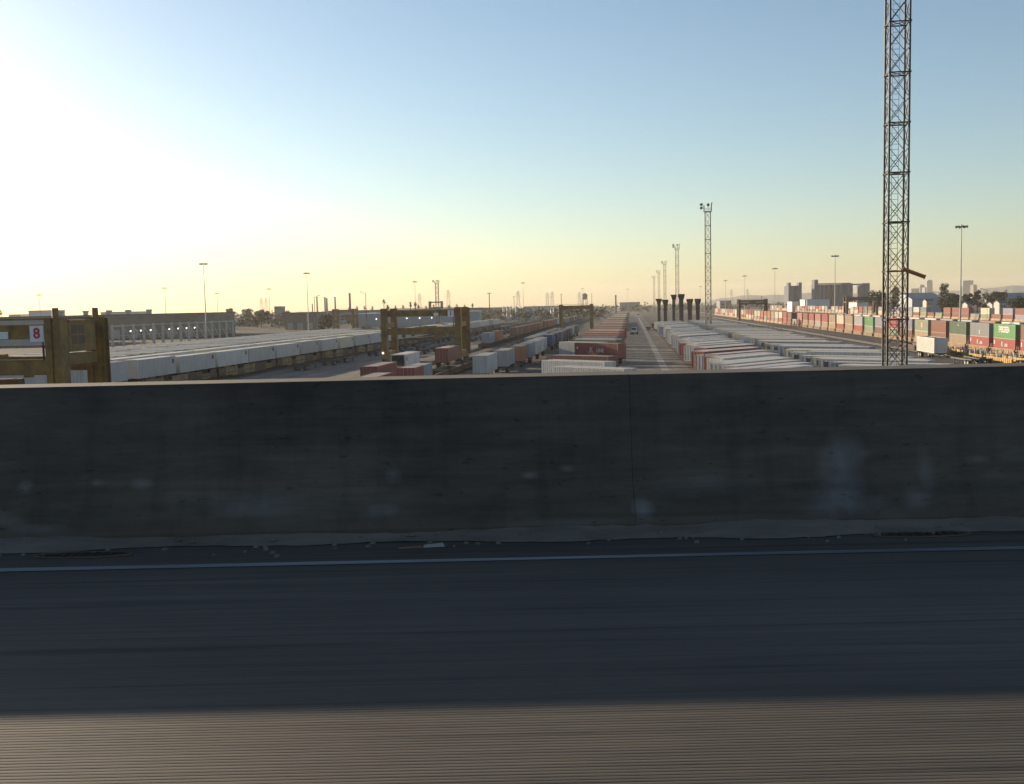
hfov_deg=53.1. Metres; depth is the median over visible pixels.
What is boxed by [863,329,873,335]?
well car
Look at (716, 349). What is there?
box trailer
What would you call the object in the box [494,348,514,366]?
shipping container
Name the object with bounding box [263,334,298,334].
box trailer
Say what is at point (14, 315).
building
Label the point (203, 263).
light pole
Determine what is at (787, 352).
box trailer
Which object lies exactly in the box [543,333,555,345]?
shipping container
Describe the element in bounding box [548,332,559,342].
shipping container
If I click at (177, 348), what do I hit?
box trailer
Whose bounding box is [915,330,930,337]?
shipping container
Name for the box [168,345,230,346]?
box trailer
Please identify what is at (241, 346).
box trailer
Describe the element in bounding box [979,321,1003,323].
box trailer
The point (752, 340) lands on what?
box trailer
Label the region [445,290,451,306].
transmission pylon
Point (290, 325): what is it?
loading door
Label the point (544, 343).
shipping container
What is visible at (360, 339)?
box trailer
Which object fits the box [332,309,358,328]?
gantry crane
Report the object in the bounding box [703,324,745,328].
box trailer
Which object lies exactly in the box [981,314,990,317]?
shipping container
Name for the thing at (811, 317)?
shipping container
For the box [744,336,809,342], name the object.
box trailer
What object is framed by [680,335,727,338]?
box trailer
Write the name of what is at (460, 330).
gantry crane
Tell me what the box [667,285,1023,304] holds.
hills
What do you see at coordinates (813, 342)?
box trailer
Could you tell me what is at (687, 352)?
box trailer
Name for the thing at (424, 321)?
loading door
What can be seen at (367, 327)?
shipping container
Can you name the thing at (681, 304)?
upended chassis stack
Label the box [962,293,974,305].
tree
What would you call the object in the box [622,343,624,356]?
door
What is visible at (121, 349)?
box trailer
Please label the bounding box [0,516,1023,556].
gutter dirt
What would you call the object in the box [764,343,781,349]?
box trailer
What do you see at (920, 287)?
office tower
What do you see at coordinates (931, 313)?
shipping container
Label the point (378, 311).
overpass
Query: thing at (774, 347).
box trailer
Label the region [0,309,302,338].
warehouse
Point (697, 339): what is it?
box trailer
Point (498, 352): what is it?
door
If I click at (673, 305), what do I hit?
upended chassis stack
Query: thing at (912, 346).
well car
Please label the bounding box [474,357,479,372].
door
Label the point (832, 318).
shipping container
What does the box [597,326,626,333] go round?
shipping container
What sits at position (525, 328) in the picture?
shipping container
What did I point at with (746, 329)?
box trailer
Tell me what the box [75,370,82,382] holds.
door
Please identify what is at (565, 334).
shipping container
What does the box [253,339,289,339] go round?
box trailer
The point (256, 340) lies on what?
box trailer
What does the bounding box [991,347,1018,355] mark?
well car
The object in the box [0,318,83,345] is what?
warehouse
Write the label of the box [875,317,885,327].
shipping container
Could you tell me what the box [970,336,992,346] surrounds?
shipping container
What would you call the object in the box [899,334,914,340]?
well car
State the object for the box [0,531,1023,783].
bridge deck
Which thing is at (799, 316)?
shipping container
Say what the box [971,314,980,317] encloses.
shipping container
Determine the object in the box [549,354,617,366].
shipping container
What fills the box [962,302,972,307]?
house
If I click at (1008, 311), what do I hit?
shipping container
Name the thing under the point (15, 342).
loading door
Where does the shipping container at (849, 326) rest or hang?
on the well car
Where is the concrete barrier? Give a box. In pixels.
[0,363,1023,537]
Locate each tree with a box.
[240,308,253,322]
[252,309,271,326]
[318,314,333,329]
[867,290,886,309]
[891,287,900,306]
[937,283,948,311]
[937,298,955,310]
[944,293,959,307]
[957,300,966,307]
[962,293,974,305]
[972,290,981,313]
[982,291,1000,307]
[998,292,1007,299]
[1007,295,1023,307]
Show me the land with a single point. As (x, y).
(693, 308)
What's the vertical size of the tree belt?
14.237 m
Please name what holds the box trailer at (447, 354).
on the track bed at (522, 339)
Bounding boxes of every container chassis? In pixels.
[293,362,322,370]
[321,357,345,365]
[336,355,357,362]
[367,350,381,355]
[398,344,413,349]
[399,348,412,351]
[415,344,430,349]
[415,348,431,353]
[495,363,514,372]
[511,358,527,366]
[519,355,534,362]
[618,357,625,362]
[917,351,946,358]
[945,356,985,363]
[959,355,992,362]
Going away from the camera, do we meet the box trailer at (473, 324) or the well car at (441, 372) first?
the well car at (441, 372)
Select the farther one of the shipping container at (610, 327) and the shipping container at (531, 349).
the shipping container at (610, 327)
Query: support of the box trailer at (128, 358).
on the flat car at (154, 377)
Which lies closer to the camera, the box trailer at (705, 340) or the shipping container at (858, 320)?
the box trailer at (705, 340)
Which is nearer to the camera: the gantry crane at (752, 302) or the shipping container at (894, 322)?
the shipping container at (894, 322)
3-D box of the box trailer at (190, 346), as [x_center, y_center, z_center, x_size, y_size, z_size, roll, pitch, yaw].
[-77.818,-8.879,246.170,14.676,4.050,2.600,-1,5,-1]
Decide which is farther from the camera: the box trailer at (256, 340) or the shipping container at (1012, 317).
the shipping container at (1012, 317)
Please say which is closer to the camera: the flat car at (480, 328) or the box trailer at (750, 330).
the box trailer at (750, 330)
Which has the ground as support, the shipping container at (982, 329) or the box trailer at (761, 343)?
the box trailer at (761, 343)
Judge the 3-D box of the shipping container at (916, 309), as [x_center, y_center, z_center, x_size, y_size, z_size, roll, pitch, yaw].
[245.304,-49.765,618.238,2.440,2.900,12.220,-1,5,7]
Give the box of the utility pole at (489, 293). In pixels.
[487,292,491,319]
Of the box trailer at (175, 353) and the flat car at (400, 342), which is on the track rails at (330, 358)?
the flat car at (400, 342)
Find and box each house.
[923,299,932,311]
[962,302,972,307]
[987,301,993,307]
[993,300,1007,313]
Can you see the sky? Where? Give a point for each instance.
(375, 148)
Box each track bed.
[209,312,583,379]
[425,316,589,365]
[432,312,604,370]
[452,312,609,374]
[676,311,983,363]
[687,311,1016,356]
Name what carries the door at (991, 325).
in the shipping container at (982, 329)
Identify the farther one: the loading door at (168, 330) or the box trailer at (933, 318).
the loading door at (168, 330)
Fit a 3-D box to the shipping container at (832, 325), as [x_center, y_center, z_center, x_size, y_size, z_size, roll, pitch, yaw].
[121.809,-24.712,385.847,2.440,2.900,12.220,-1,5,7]
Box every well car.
[432,370,448,374]
[434,365,462,374]
[449,361,472,368]
[462,357,472,363]
[478,342,493,347]
[853,330,862,334]
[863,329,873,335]
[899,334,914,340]
[900,343,916,349]
[945,344,971,356]
[948,338,969,347]
[960,347,998,357]
[968,341,990,350]
[986,350,1023,362]
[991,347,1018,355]
[1018,347,1023,355]
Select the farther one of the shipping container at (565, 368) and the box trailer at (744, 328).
the box trailer at (744, 328)
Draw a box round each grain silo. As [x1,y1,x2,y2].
[784,282,801,305]
[811,280,869,307]
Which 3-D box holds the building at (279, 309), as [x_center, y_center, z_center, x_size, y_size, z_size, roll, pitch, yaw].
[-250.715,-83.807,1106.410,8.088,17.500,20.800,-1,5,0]
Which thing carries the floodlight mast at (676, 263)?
on the ground
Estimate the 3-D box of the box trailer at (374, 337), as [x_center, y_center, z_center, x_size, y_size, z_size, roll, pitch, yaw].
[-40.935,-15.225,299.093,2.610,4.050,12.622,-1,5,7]
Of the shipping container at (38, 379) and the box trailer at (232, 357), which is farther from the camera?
the box trailer at (232, 357)
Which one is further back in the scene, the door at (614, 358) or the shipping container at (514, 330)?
the shipping container at (514, 330)
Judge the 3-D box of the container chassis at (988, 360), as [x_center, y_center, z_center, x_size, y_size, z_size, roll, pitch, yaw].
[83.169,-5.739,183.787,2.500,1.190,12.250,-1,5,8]
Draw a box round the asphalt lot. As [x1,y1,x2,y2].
[0,315,498,355]
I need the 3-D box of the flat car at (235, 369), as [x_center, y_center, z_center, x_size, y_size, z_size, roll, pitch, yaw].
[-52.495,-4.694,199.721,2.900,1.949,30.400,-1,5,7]
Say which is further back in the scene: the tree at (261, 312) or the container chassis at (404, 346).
the tree at (261, 312)
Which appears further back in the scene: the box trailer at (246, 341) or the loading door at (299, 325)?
the loading door at (299, 325)
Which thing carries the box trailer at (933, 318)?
on the ground
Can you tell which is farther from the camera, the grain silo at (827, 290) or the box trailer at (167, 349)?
the grain silo at (827, 290)
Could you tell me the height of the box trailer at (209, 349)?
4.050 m
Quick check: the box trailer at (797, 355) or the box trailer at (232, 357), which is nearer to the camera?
the box trailer at (797, 355)
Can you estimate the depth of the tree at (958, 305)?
626.84 m
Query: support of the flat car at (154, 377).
on the track rails
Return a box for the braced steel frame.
[110,320,234,346]
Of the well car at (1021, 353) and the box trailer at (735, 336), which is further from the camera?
the box trailer at (735, 336)
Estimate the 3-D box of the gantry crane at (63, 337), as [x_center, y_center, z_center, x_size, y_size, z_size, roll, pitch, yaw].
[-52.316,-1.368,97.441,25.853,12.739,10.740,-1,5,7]
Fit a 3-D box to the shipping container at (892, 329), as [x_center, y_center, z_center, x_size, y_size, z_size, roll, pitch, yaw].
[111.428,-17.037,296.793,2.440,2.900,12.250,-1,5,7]
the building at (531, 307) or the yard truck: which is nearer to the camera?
the yard truck
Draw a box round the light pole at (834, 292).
[831,255,838,314]
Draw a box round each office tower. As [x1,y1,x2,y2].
[909,288,918,292]
[916,285,925,292]
[924,280,932,292]
[961,280,972,297]
[970,285,976,297]
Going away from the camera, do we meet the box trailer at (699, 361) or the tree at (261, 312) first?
the box trailer at (699, 361)
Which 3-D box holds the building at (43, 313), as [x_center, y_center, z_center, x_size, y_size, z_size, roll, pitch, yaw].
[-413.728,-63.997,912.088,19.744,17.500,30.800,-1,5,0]
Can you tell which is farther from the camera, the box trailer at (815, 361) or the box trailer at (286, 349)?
the box trailer at (286, 349)
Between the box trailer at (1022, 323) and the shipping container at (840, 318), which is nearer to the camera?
the box trailer at (1022, 323)
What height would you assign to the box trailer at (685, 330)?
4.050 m
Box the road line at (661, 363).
[638,317,668,370]
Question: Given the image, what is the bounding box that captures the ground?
[217,305,1010,379]
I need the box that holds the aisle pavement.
[619,312,688,370]
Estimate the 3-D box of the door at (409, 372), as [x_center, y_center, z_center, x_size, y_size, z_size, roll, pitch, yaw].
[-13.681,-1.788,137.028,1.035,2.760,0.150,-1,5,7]
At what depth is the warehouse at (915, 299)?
820.16 m
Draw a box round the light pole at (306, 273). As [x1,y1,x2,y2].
[303,272,309,330]
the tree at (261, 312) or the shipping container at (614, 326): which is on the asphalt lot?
the tree at (261, 312)
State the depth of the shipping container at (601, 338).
238.11 m
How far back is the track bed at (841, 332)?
369.91 m
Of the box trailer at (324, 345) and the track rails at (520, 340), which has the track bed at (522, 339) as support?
the track rails at (520, 340)
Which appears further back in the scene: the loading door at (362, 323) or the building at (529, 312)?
the building at (529, 312)
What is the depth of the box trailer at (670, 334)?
269.48 m
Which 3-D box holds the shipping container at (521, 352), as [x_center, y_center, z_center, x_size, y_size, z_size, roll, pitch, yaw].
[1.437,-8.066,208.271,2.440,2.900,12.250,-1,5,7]
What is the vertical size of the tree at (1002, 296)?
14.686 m
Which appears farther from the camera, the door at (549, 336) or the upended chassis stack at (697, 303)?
the upended chassis stack at (697, 303)
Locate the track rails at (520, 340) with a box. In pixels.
[432,316,594,369]
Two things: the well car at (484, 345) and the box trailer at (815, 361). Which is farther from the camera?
the well car at (484, 345)
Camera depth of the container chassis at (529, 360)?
217.23 m
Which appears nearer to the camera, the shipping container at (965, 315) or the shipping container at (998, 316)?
the shipping container at (998, 316)
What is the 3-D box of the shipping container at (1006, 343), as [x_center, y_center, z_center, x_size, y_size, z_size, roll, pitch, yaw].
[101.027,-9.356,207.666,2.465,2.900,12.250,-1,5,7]
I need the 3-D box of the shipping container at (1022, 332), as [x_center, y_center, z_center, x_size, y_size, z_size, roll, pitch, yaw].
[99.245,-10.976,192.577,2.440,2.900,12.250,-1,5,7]
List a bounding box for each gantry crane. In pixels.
[0,308,110,384]
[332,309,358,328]
[380,307,470,361]
[428,301,442,308]
[559,304,593,328]
[737,299,767,320]
[843,296,877,314]
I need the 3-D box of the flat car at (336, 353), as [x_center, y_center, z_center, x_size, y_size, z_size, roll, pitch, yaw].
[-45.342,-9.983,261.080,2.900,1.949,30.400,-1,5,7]
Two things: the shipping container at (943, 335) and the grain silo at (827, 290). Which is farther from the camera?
the grain silo at (827, 290)
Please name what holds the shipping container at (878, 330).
on the well car
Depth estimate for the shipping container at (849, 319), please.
354.95 m
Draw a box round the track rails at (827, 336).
[671,310,993,362]
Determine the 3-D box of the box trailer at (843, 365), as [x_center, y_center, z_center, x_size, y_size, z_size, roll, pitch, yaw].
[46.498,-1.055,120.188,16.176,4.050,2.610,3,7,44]
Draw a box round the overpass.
[327,307,483,313]
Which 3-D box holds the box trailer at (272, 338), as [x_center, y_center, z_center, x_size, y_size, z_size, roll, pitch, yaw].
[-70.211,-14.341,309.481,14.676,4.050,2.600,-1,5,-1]
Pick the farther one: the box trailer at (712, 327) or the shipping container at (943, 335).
the box trailer at (712, 327)
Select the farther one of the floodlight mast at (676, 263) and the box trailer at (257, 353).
the floodlight mast at (676, 263)
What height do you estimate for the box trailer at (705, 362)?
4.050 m
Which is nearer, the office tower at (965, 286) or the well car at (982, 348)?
the well car at (982, 348)
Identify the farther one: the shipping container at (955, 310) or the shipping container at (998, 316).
the shipping container at (955, 310)
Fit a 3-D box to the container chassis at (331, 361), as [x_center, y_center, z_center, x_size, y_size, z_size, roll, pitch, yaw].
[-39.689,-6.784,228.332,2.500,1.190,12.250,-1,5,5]
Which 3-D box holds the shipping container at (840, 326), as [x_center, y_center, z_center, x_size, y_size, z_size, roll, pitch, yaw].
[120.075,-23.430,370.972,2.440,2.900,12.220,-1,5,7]
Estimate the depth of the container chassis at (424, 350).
270.26 m
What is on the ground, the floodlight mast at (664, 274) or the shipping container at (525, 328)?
the floodlight mast at (664, 274)
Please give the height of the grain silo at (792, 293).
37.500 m
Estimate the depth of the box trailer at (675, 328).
330.14 m
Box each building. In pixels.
[8,314,28,316]
[28,310,64,315]
[100,311,146,314]
[274,306,284,321]
[323,312,349,323]
[482,307,509,313]
[520,311,534,318]
[524,306,558,313]
[553,307,572,316]
[617,302,639,309]
[716,300,730,308]
[787,301,798,311]
[799,299,829,305]
[849,302,867,309]
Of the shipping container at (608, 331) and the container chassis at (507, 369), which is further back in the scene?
the shipping container at (608, 331)
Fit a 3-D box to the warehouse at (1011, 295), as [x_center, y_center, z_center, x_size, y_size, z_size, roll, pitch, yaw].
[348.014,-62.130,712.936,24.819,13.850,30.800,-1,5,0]
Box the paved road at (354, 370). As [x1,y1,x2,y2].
[231,315,587,379]
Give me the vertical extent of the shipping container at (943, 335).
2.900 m
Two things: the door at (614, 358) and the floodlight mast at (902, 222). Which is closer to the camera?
the floodlight mast at (902, 222)
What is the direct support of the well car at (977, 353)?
on the track rails at (827, 336)
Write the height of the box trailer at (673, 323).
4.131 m
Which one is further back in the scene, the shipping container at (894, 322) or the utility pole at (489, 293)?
the utility pole at (489, 293)
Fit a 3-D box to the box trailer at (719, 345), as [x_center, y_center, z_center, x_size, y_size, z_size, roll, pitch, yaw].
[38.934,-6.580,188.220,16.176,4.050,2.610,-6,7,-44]
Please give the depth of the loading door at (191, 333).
518.88 m
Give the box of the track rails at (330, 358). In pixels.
[203,317,554,379]
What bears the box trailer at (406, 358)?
on the ground
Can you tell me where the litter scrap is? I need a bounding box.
[398,542,444,548]
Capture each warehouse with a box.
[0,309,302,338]
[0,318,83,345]
[285,312,322,329]
[355,311,481,326]
[893,292,941,311]
[985,293,1023,307]
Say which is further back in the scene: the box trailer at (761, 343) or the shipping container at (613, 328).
the shipping container at (613, 328)
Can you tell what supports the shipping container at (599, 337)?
on the container chassis
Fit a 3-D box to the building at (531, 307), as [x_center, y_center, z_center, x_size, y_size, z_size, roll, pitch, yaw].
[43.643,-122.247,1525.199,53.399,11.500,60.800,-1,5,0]
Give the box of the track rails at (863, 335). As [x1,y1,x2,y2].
[695,312,1023,356]
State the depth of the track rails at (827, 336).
324.34 m
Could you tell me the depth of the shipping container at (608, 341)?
227.85 m
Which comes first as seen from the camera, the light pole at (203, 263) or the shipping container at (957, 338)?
the shipping container at (957, 338)
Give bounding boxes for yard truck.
[630,327,637,334]
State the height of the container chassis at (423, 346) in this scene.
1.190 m
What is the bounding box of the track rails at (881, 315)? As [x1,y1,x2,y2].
[750,309,1009,321]
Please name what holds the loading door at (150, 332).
in the warehouse at (129, 318)
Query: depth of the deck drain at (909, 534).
6.05 m
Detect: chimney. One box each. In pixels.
[324,297,325,312]
[348,293,350,309]
[615,295,616,313]
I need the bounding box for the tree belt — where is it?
[235,304,611,327]
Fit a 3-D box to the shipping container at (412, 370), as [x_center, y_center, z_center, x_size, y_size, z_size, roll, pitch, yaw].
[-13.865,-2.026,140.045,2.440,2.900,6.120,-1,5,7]
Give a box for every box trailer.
[8,355,45,356]
[110,347,155,347]
[110,348,142,349]
[110,349,132,350]
[110,351,174,353]
[110,352,156,354]
[110,354,142,355]
[110,355,128,357]
[110,355,156,360]
[116,349,186,351]
[120,346,167,346]
[123,356,175,381]
[130,348,197,350]
[132,345,177,345]
[143,347,206,348]
[146,344,189,344]
[148,351,194,377]
[156,346,219,347]
[159,343,198,343]
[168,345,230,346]
[170,352,215,378]
[178,342,208,342]
[178,344,238,345]
[186,347,227,352]
[190,343,249,344]
[192,340,234,340]
[199,342,256,343]
[204,349,248,372]
[205,339,245,339]
[209,341,264,342]
[220,340,272,341]
[224,344,255,349]
[227,337,268,337]
[235,339,280,340]
[238,345,274,366]
[246,338,297,339]
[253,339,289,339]
[253,341,280,345]
[255,337,303,338]
[256,335,287,335]
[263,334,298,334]
[265,343,299,362]
[272,339,301,343]
[290,340,318,358]
[300,337,321,340]
[313,338,337,355]
[319,335,337,338]
[333,336,353,351]
[346,334,369,349]
[364,332,380,346]
[391,351,419,367]
[435,345,459,367]
[470,322,475,328]
[482,320,488,326]
[654,321,681,328]
[657,324,684,332]
[659,323,689,324]
[659,326,664,334]
[663,327,699,336]
[664,326,698,328]
[666,328,702,329]
[666,329,705,331]
[666,330,706,340]
[669,331,712,343]
[671,334,719,347]
[672,331,715,332]
[677,337,727,350]
[678,338,727,353]
[679,340,730,361]
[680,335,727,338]
[680,339,735,342]
[684,342,745,360]
[686,340,743,344]
[691,347,760,368]
[692,343,750,350]
[693,347,743,350]
[694,344,754,349]
[695,354,703,369]
[696,322,734,324]
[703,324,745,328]
[704,350,772,355]
[704,352,775,369]
[706,325,751,330]
[707,353,779,369]
[709,356,780,368]
[710,357,793,368]
[711,326,755,330]
[719,328,770,328]
[719,360,802,368]
[721,329,775,334]
[724,330,781,334]
[725,331,782,334]
[726,362,812,368]
[732,333,795,339]
[735,332,797,333]
[739,334,801,339]
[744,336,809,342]
[749,337,822,343]
[755,338,830,346]
[758,340,826,349]
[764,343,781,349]
[766,365,813,367]
[768,341,845,343]
[770,344,858,352]
[779,345,850,355]
[781,345,875,356]
[784,349,885,357]
[790,348,884,349]
[790,351,806,359]
[801,355,915,361]
[807,351,909,356]
[812,357,931,366]
[819,358,935,366]
[831,361,953,366]
[838,364,891,366]
[925,318,942,319]
[940,319,958,320]
[958,320,979,321]
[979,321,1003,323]
[1002,322,1023,324]
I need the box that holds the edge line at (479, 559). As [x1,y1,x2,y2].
[0,546,1023,571]
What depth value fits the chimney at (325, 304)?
1792.00 m
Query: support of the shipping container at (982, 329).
on the shipping container at (981, 341)
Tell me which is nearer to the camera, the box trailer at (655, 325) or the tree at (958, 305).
the box trailer at (655, 325)
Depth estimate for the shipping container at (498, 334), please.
328.96 m
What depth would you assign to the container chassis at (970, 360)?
177.82 m
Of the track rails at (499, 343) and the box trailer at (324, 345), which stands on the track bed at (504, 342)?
the track rails at (499, 343)
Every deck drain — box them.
[31,551,133,558]
[871,530,971,537]
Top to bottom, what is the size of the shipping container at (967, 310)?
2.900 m
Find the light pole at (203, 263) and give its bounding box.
[199,262,207,338]
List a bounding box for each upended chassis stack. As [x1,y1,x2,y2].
[655,299,661,321]
[662,300,667,320]
[671,295,676,320]
[678,294,684,321]
[686,299,692,319]
[695,299,700,319]
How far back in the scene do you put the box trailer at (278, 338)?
301.82 m
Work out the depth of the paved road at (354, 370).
213.41 m
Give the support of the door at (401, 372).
in the shipping container at (412, 370)
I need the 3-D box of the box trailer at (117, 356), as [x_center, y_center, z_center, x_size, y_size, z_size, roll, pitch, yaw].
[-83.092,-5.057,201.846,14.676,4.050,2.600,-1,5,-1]
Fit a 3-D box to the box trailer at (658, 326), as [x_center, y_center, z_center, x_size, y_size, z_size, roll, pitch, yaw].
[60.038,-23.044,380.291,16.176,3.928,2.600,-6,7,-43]
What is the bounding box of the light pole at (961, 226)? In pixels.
[955,224,967,320]
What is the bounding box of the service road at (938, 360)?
[661,311,963,363]
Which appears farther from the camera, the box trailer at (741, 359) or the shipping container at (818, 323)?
the shipping container at (818, 323)
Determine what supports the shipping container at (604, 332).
on the container chassis
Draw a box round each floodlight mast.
[432,280,439,322]
[652,276,654,312]
[661,261,666,293]
[672,244,679,320]
[700,202,711,323]
[881,0,925,365]
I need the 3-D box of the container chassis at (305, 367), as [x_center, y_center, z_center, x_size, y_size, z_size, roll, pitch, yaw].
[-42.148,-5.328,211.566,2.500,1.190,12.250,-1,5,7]
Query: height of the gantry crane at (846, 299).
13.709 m
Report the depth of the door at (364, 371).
142.51 m
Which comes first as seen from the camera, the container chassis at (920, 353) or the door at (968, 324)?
the container chassis at (920, 353)
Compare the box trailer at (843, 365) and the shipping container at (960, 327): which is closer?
the box trailer at (843, 365)
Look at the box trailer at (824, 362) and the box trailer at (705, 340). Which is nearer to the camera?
the box trailer at (824, 362)
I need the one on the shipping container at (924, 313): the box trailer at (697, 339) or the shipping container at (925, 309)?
the shipping container at (925, 309)
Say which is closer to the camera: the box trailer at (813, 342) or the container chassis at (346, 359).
the box trailer at (813, 342)
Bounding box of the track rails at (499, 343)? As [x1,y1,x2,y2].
[428,316,587,363]
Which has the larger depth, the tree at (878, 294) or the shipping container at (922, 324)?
the tree at (878, 294)
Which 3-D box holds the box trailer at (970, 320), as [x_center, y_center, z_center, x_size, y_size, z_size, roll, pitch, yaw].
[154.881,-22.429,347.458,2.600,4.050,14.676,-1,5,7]
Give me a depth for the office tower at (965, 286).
4381.72 m
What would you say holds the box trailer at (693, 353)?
on the ground
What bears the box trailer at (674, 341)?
on the ground
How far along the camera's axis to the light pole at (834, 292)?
542.97 m
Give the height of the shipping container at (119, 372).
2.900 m
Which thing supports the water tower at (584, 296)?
on the ground
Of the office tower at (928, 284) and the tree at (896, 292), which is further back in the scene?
the office tower at (928, 284)
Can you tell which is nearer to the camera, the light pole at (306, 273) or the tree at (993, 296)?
the light pole at (306, 273)
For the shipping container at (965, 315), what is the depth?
526.51 m
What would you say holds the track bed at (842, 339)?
on the ground
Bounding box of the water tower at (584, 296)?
[583,293,587,304]
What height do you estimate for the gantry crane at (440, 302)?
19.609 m
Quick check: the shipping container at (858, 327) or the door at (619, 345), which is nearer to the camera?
the door at (619, 345)
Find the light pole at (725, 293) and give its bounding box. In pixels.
[724,280,726,308]
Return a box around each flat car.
[128,371,194,379]
[135,369,217,381]
[204,360,275,377]
[266,353,320,366]
[312,347,355,358]
[352,343,380,352]
[380,339,405,346]
[402,337,423,343]
[473,327,484,331]
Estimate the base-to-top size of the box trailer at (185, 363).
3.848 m
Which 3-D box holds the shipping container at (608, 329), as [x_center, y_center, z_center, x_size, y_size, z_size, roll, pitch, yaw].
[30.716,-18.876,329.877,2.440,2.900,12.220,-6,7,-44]
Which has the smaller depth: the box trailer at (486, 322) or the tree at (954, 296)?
the box trailer at (486, 322)
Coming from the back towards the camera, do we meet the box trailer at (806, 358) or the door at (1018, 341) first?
the door at (1018, 341)
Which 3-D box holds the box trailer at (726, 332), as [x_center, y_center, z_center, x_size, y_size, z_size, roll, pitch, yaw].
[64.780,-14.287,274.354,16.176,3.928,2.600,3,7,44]
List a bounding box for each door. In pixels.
[11,339,19,345]
[71,370,75,382]
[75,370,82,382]
[113,330,119,338]
[149,329,155,337]
[167,329,174,337]
[185,328,192,336]
[287,323,292,329]
[297,323,302,329]
[307,323,312,329]
[359,321,364,326]
[361,367,368,375]
[369,367,375,373]
[375,320,380,326]
[398,369,405,375]
[406,369,413,375]
[407,320,411,325]
[422,319,427,325]
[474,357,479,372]
[480,356,486,372]
[485,333,488,341]
[495,351,500,365]
[500,351,505,365]
[516,347,520,359]
[548,335,551,344]
[613,357,617,366]
[618,344,621,356]
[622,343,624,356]
[967,323,969,333]
[989,338,992,346]
[990,324,993,336]
[1016,325,1020,338]
[1016,340,1019,349]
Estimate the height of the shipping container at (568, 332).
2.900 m
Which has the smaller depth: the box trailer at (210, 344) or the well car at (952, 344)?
the well car at (952, 344)
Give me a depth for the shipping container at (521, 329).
395.39 m
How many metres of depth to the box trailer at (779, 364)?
126.75 m
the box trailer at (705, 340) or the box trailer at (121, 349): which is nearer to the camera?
the box trailer at (705, 340)
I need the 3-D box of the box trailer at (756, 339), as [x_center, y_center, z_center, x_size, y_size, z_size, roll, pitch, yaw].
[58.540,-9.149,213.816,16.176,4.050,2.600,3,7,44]
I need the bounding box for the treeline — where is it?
[236,297,984,317]
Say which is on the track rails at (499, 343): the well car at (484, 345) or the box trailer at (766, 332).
the well car at (484, 345)
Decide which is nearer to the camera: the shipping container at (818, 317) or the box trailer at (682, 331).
the box trailer at (682, 331)
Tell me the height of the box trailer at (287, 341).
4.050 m
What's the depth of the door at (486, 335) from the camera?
305.55 m
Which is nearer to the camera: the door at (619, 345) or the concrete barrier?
the concrete barrier
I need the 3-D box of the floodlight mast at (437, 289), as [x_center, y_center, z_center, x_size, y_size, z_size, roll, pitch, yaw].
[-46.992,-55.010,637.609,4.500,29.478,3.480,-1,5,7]
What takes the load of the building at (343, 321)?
on the asphalt lot
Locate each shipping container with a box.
[0,375,46,383]
[71,361,127,382]
[359,372,392,376]
[360,361,396,375]
[361,326,370,329]
[397,365,423,375]
[410,363,431,375]
[472,352,496,373]
[481,332,494,342]
[491,330,502,339]
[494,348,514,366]
[509,344,527,360]
[510,327,519,334]
[515,326,523,333]
[519,341,534,356]
[520,325,527,332]
[524,336,537,341]
[526,339,541,353]
[534,337,546,350]
[542,359,615,372]
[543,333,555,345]
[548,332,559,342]
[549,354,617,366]
[554,331,563,340]
[554,365,636,372]
[557,330,566,339]
[559,341,607,354]
[560,328,569,337]
[563,327,572,336]
[574,339,621,342]
[575,342,625,357]
[576,338,621,339]
[577,337,621,337]
[579,336,621,336]
[582,335,623,342]
[586,332,622,332]
[586,333,624,342]
[589,330,624,339]
[590,329,623,329]
[594,328,625,336]
[596,327,625,327]
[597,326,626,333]
[787,312,796,318]
[797,313,802,319]
[803,313,812,319]
[809,313,814,320]
[815,314,821,321]
[815,321,821,326]
[822,314,833,321]
[822,322,828,326]
[829,315,836,322]
[829,322,836,328]
[837,315,850,323]
[837,323,844,329]
[845,315,853,324]
[845,324,853,330]
[854,316,869,324]
[854,325,863,331]
[864,317,874,325]
[864,326,874,332]
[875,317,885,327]
[875,327,884,333]
[889,318,905,328]
[889,328,899,336]
[900,319,914,329]
[900,329,914,337]
[913,307,919,311]
[915,319,930,331]
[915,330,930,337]
[917,336,946,352]
[920,307,930,311]
[920,312,927,315]
[928,312,937,315]
[931,320,948,332]
[931,332,948,341]
[943,307,952,312]
[943,313,951,316]
[949,321,972,334]
[949,334,969,343]
[952,308,958,312]
[961,308,973,313]
[961,313,973,317]
[970,322,1000,336]
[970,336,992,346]
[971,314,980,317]
[981,308,994,313]
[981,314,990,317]
[991,314,1002,319]
[993,324,1021,339]
[993,338,1019,349]
[1003,308,1014,314]
[1003,315,1014,320]
[1015,308,1023,314]
[1015,315,1023,319]
[1020,340,1023,350]
[1021,325,1023,340]
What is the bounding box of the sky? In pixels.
[0,0,1023,316]
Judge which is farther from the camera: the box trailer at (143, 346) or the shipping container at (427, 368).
the box trailer at (143, 346)
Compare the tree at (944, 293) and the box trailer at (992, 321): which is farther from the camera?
the tree at (944, 293)
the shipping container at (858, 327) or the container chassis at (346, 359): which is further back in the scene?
the shipping container at (858, 327)
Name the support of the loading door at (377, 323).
in the warehouse at (373, 319)
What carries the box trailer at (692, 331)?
on the ground
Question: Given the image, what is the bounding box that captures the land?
[234,299,980,317]
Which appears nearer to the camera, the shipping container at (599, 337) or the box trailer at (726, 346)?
the box trailer at (726, 346)

